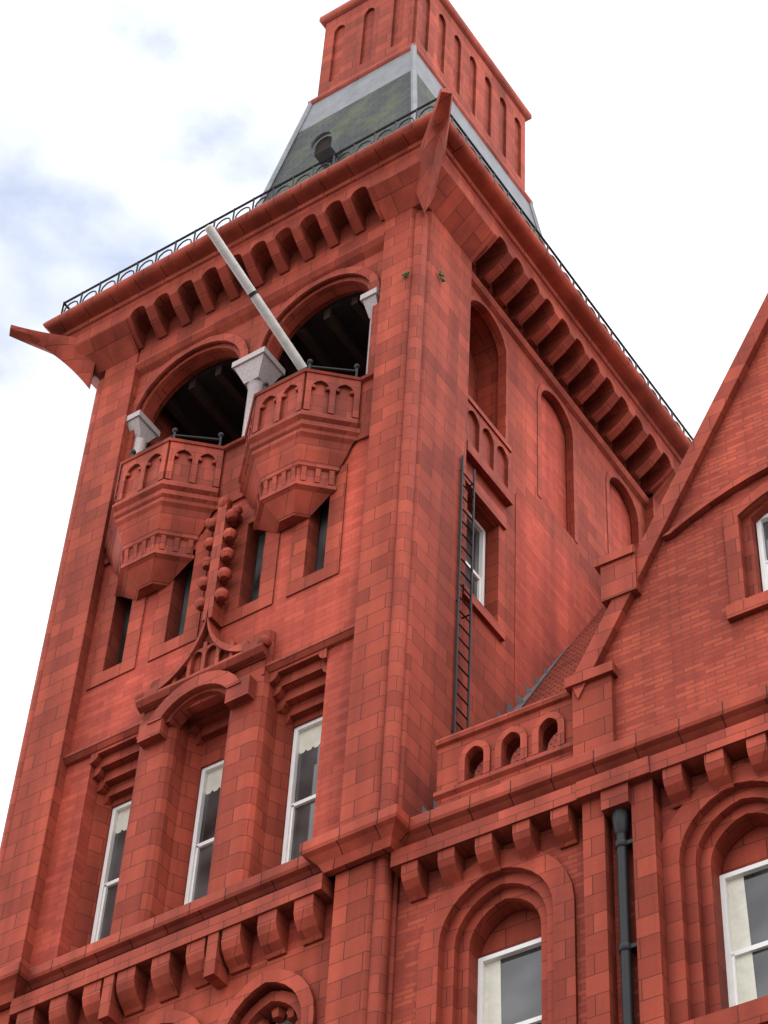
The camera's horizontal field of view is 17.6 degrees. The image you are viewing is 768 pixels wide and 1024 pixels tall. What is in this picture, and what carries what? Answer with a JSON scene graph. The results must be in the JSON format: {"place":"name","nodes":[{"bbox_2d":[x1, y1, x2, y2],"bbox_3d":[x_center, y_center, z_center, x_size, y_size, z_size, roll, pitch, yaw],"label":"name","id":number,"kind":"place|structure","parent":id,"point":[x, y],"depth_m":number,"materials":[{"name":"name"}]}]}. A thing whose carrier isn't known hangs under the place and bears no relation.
{"place":"outdoors","nodes":[
{"label":"outdoors","id":0,"kind":"place"},
{"bbox_2d":[0,0,767,1023],"bbox_3d":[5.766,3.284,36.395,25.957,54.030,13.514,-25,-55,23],"label":"brick building","id":1,"kind":"structure","parent":0,"point":[404,654],"depth_m":38.48,"materials":[{"name":"brick"}]},
{"bbox_2d":[0,0,767,844],"label":"sky","id":2,"kind":"structure","parent":0,"point":[128,128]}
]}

